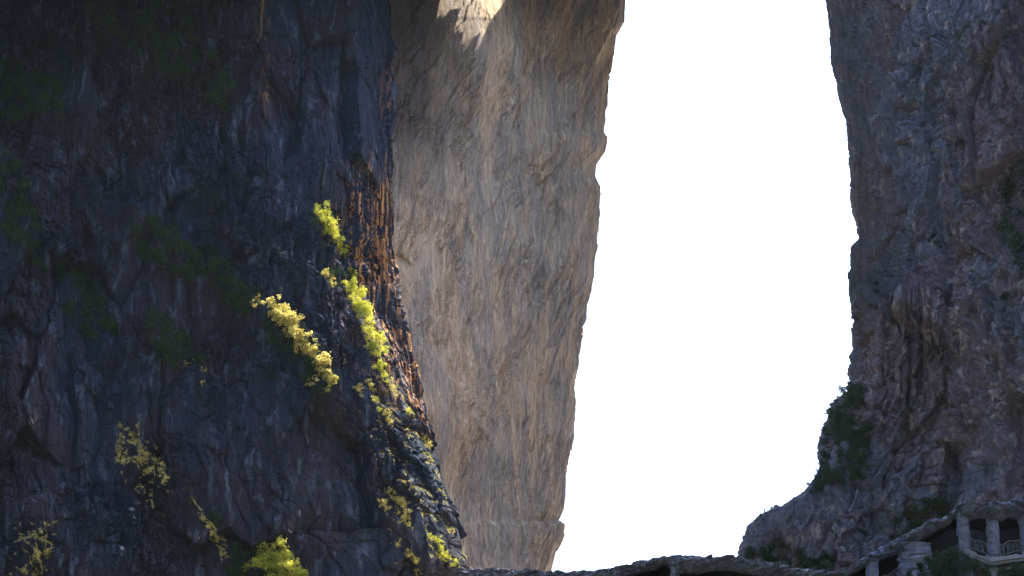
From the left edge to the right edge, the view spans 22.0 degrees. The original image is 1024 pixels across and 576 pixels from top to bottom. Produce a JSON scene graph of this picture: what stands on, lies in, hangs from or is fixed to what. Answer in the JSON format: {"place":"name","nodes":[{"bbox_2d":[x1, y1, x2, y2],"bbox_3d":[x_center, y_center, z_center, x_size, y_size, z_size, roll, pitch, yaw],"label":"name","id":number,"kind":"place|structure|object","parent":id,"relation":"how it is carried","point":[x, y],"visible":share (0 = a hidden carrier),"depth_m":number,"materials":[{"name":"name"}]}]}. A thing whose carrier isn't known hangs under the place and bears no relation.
{"place":"outdoors","nodes":[
{"label":"outdoors","id":0,"kind":"place"},
{"bbox_2d":[0,0,625,575],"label":"cliff","id":1,"kind":"structure","parent":0,"point":[440,158],"depth_m":417.08,"materials":[{"name":"stone"}]},
{"bbox_2d":[0,145,49,270],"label":"undergrowth","id":2,"kind":"object","parent":1,"relation":"on","point":[20,206],"visible":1,"depth_m":393.40,"materials":[{"name":"green plant"}]},
{"bbox_2d":[0,54,68,126],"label":"undergrowth","id":3,"kind":"object","parent":1,"relation":"on","point":[21,79],"visible":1,"depth_m":405.24,"materials":[{"name":"green plant"}]},
{"bbox_2d":[20,528,51,574],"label":"dry grass tuft","id":4,"kind":"object","parent":1,"relation":"on","point":[42,539],"visible":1,"depth_m":373.63,"materials":[{"name":"plant"}]},
{"bbox_2d":[55,259,119,346],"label":"undergrowth","id":5,"kind":"object","parent":1,"relation":"on","point":[100,301],"visible":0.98,"depth_m":399.77,"materials":[{"name":"green plant"}]},
{"bbox_2d":[9,422,226,575],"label":"dry grass","id":6,"kind":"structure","parent":1,"relation":"on","point":[45,523],"depth_m":388.75,"materials":[{"name":"plant"}]},
{"bbox_2d":[116,438,129,465],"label":"dry grass tuft","id":7,"kind":"object","parent":1,"relation":"on","point":[125,452],"visible":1,"depth_m":389.75,"materials":[{"name":"plant"}]},
{"bbox_2d":[124,426,168,497],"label":"dry grass tuft","id":8,"kind":"object","parent":1,"relation":"on","point":[144,459],"visible":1,"depth_m":391.83,"materials":[{"name":"plant"}]},
{"bbox_2d":[77,0,237,115],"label":"undergrowth","id":9,"kind":"object","parent":1,"relation":"on","point":[167,41],"visible":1,"depth_m":419.74,"materials":[{"name":"green plant"}]},
{"bbox_2d":[142,305,205,370],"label":"undergrowth","id":10,"kind":"object","parent":1,"relation":"on","point":[163,341],"visible":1,"depth_m":400.63,"materials":[{"name":"green plant"}]},
{"bbox_2d":[184,485,193,503],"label":"grass tuft","id":11,"kind":"object","parent":1,"relation":"on","point":[190,489],"visible":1,"depth_m":389.32,"materials":[{"name":"green plant"}]},
{"bbox_2d":[127,212,262,321],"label":"undergrowth","id":12,"kind":"object","parent":1,"relation":"on","point":[240,302],"visible":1,"depth_m":406.91,"materials":[{"name":"green plant"}]},
{"bbox_2d":[199,516,228,558],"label":"dry grass tuft","id":13,"kind":"object","parent":1,"relation":"on","point":[212,531],"visible":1,"depth_m":388.44,"materials":[{"name":"plant"}]},
{"bbox_2d":[207,509,222,529],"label":"sapling","id":14,"kind":"object","parent":1,"relation":"on","point":[216,514],"visible":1,"depth_m":389.69,"materials":[{"name":"green plant"}]},
{"bbox_2d":[250,293,260,307],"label":"shrub","id":15,"kind":"object","parent":1,"relation":"on","point":[256,299],"visible":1,"depth_m":409.45,"materials":[{"name":"green plant"}]},
{"bbox_2d":[224,540,289,575],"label":"undergrowth","id":16,"kind":"object","parent":1,"relation":"on","point":[238,557],"visible":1,"depth_m":391.49,"materials":[{"name":"green plant"}]},
{"bbox_2d":[242,535,308,575],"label":"shrub","id":17,"kind":"object","parent":1,"relation":"on","point":[276,560],"visible":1,"depth_m":392.95,"materials":[{"name":"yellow plant"}]},
{"bbox_2d":[254,292,339,401],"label":"undergrowth","id":18,"kind":"object","parent":1,"relation":"on","point":[273,339],"visible":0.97,"depth_m":407.67,"materials":[{"name":"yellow plant"}]},
{"bbox_2d":[258,294,338,386],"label":"shrub","id":19,"kind":"object","parent":1,"relation":"on","point":[290,318],"visible":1,"depth_m":407.76,"materials":[{"name":"yellow plant"}]},
{"bbox_2d":[305,374,330,391],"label":"shrub","id":20,"kind":"object","parent":1,"relation":"on","point":[313,382],"visible":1,"depth_m":407.02,"materials":[{"name":"green plant"}]},
{"bbox_2d":[321,267,337,287],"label":"shrub","id":21,"kind":"object","parent":1,"relation":"on","point":[323,272],"visible":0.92,"depth_m":420.14,"materials":[{"name":"yellow plant"}]},
{"bbox_2d":[314,201,348,255],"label":"shrub","id":22,"kind":"object","parent":1,"relation":"on","point":[325,218],"visible":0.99,"depth_m":425.46,"materials":[{"name":"green plant"}]},
{"bbox_2d":[307,207,359,294],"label":"undergrowth","id":23,"kind":"object","parent":1,"relation":"on","point":[341,256],"visible":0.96,"depth_m":424.15,"materials":[{"name":"green plant"}]},
{"bbox_2d":[347,268,357,278],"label":"shrub","id":24,"kind":"object","parent":1,"relation":"on","point":[353,275],"visible":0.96,"depth_m":430.04,"materials":[{"name":"green plant"}]},
{"bbox_2d":[352,383,363,396],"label":"moss tuft","id":25,"kind":"object","parent":1,"relation":"attached to","point":[357,388],"visible":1,"depth_m":412.44,"materials":[{"name":"plant"}]},
{"bbox_2d":[341,277,389,370],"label":"shrub","id":26,"kind":"object","parent":1,"relation":"on","point":[358,293],"visible":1,"depth_m":421.24,"materials":[{"name":"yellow plant"}]},
{"bbox_2d":[365,379,376,392],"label":"moss tuft","id":27,"kind":"object","parent":1,"relation":"on","point":[371,384],"visible":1,"depth_m":414.13,"materials":[{"name":"plant"}]},
{"bbox_2d":[372,396,382,411],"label":"moss tuft","id":28,"kind":"object","parent":1,"relation":"attached to","point":[379,410],"visible":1,"depth_m":411.34,"materials":[{"name":"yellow plant"}]},
{"bbox_2d":[377,498,391,510],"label":"shrub","id":29,"kind":"object","parent":1,"relation":"on","point":[384,503],"visible":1,"depth_m":401.53,"materials":[{"name":"yellow plant"}]},
{"bbox_2d":[377,368,392,383],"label":"moss tuft","id":30,"kind":"object","parent":1,"relation":"attached to","point":[386,374],"visible":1,"depth_m":415.64,"materials":[{"name":"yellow plant"}]},
{"bbox_2d":[381,408,392,426],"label":"moss tuft","id":31,"kind":"object","parent":1,"relation":"attached to","point":[387,419],"visible":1,"depth_m":410.38,"materials":[{"name":"plant"}]},
{"bbox_2d":[389,384,396,396],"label":"moss tuft","id":32,"kind":"object","parent":1,"relation":"attached to","point":[392,386],"visible":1,"depth_m":414.99,"materials":[{"name":"plant"}]},
{"bbox_2d":[384,486,413,529],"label":"shrub","id":33,"kind":"object","parent":1,"relation":"on","point":[399,501],"visible":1,"depth_m":402.08,"materials":[{"name":"yellow plant"}]},
{"bbox_2d":[390,539,421,573],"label":"shrub","id":34,"kind":"object","parent":1,"relation":"on","point":[418,558],"visible":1,"depth_m":398.55,"materials":[{"name":"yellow plant"}]},
{"bbox_2d":[361,369,470,568],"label":"dry grass","id":35,"kind":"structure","parent":1,"relation":"on","point":[438,475],"depth_m":409.02,"materials":[{"name":"plant"}]},
{"bbox_2d":[420,433,432,447],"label":"moss tuft","id":36,"kind":"object","parent":1,"relation":"attached to","point":[424,440],"visible":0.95,"depth_m":417.28,"materials":[{"name":"plant"}]},
{"bbox_2d":[428,532,459,565],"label":"shrub","id":37,"kind":"object","parent":1,"relation":"on","point":[441,548],"visible":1,"depth_m":401.40,"materials":[{"name":"yellow plant"}]},
{"bbox_2d":[552,0,857,571],"label":"sky","id":38,"kind":"structure","parent":0,"point":[717,338],"materials":[{"name":"white"}]},
{"bbox_2d":[737,0,1023,568],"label":"cliff","id":39,"kind":"structure","parent":0,"point":[930,93],"depth_m":432.65,"materials":[{"name":"stone"}]},
{"bbox_2d":[759,505,773,518],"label":"grass tuft","id":40,"kind":"object","parent":39,"relation":"on","point":[760,514],"visible":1,"depth_m":426.13,"materials":[{"name":"green plant"}]},
{"bbox_2d":[743,537,836,568],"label":"undergrowth","id":41,"kind":"object","parent":39,"relation":"on","point":[749,553],"visible":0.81,"depth_m":416.48,"materials":[{"name":"green plant"}]},
{"bbox_2d":[805,461,869,487],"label":"shrub","id":42,"kind":"object","parent":39,"relation":"on","point":[828,475],"visible":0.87,"depth_m":417.19,"materials":[{"name":"green plant"}]},
{"bbox_2d":[827,404,847,429],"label":"shrub","id":43,"kind":"object","parent":39,"relation":"on","point":[837,412],"visible":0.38,"depth_m":439.12,"materials":[{"name":"green plant"}]},
{"bbox_2d":[819,422,857,448],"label":"shrub","id":44,"kind":"object","parent":39,"relation":"on","point":[832,433],"visible":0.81,"depth_m":433.76,"materials":[{"name":"green plant"}]},
{"bbox_2d":[808,380,876,493],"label":"undergrowth","id":45,"kind":"object","parent":39,"relation":"on","point":[861,431],"visible":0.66,"depth_m":425.78,"materials":[{"name":"green plant"}]},
{"bbox_2d":[816,437,873,474],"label":"shrub","id":46,"kind":"object","parent":39,"relation":"on","point":[840,453],"visible":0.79,"depth_m":421.10,"materials":[{"name":"green plant"}]},
{"bbox_2d":[836,381,866,411],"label":"shrub","id":47,"kind":"object","parent":39,"relation":"on","point":[857,400],"visible":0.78,"depth_m":430.04,"materials":[{"name":"green plant"}]},
{"bbox_2d":[854,280,884,320],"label":"undergrowth","id":48,"kind":"object","parent":39,"relation":"on","point":[874,290],"visible":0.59,"depth_m":446.63,"materials":[{"name":"green plant"}]},
{"bbox_2d":[899,404,913,434],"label":"undergrowth","id":49,"kind":"object","parent":39,"relation":"on","point":[904,424],"visible":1,"depth_m":425.75,"materials":[{"name":"green plant"}]},
{"bbox_2d":[888,494,956,540],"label":"undergrowth","id":50,"kind":"object","parent":39,"relation":"on","point":[942,505],"visible":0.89,"depth_m":418.78,"materials":[{"name":"green plant"}]},
{"bbox_2d":[927,227,950,247],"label":"undergrowth","id":51,"kind":"object","parent":39,"relation":"on","point":[938,242],"visible":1,"depth_m":440.58,"materials":[{"name":"green plant"}]},
{"bbox_2d":[999,292,1010,300],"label":"undergrowth","id":52,"kind":"object","parent":39,"relation":"on","point":[1003,297],"visible":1,"depth_m":420.98,"materials":[{"name":"green plant"}]},
{"bbox_2d":[990,157,1023,267],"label":"undergrowth","id":53,"kind":"object","parent":39,"relation":"on","point":[1007,201],"visible":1,"depth_m":427.32,"materials":[{"name":"green plant"}]},
{"bbox_2d":[1017,245,1023,288],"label":"undergrowth","id":54,"kind":"object","parent":39,"relation":"on","point":[1022,268],"visible":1,"depth_m":419.84,"materials":[{"name":"green plant"}]},
{"bbox_3d":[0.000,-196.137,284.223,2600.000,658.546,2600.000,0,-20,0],"label":"terrain","id":55,"kind":"structure","parent":0,"visible":0},
{"bbox_2d":[456,496,1023,575],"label":"covered gallery","id":56,"kind":"object","parent":55,"relation":"on","point":[991,533],"visible":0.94,"depth_m":249.16,"materials":[{"name":"stone"}]},
{"bbox_2d":[905,546,991,575],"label":"bush","id":57,"kind":"object","parent":55,"relation":"on","point":[934,564],"visible":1,"depth_m":240.15,"materials":[{"name":"green plant"}]},
{"bbox_2d":[995,561,1023,575],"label":"bush","id":58,"kind":"object","parent":55,"relation":"on","point":[1015,568],"visible":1,"depth_m":241.76,"materials":[{"name":"green plant"}]}
]}

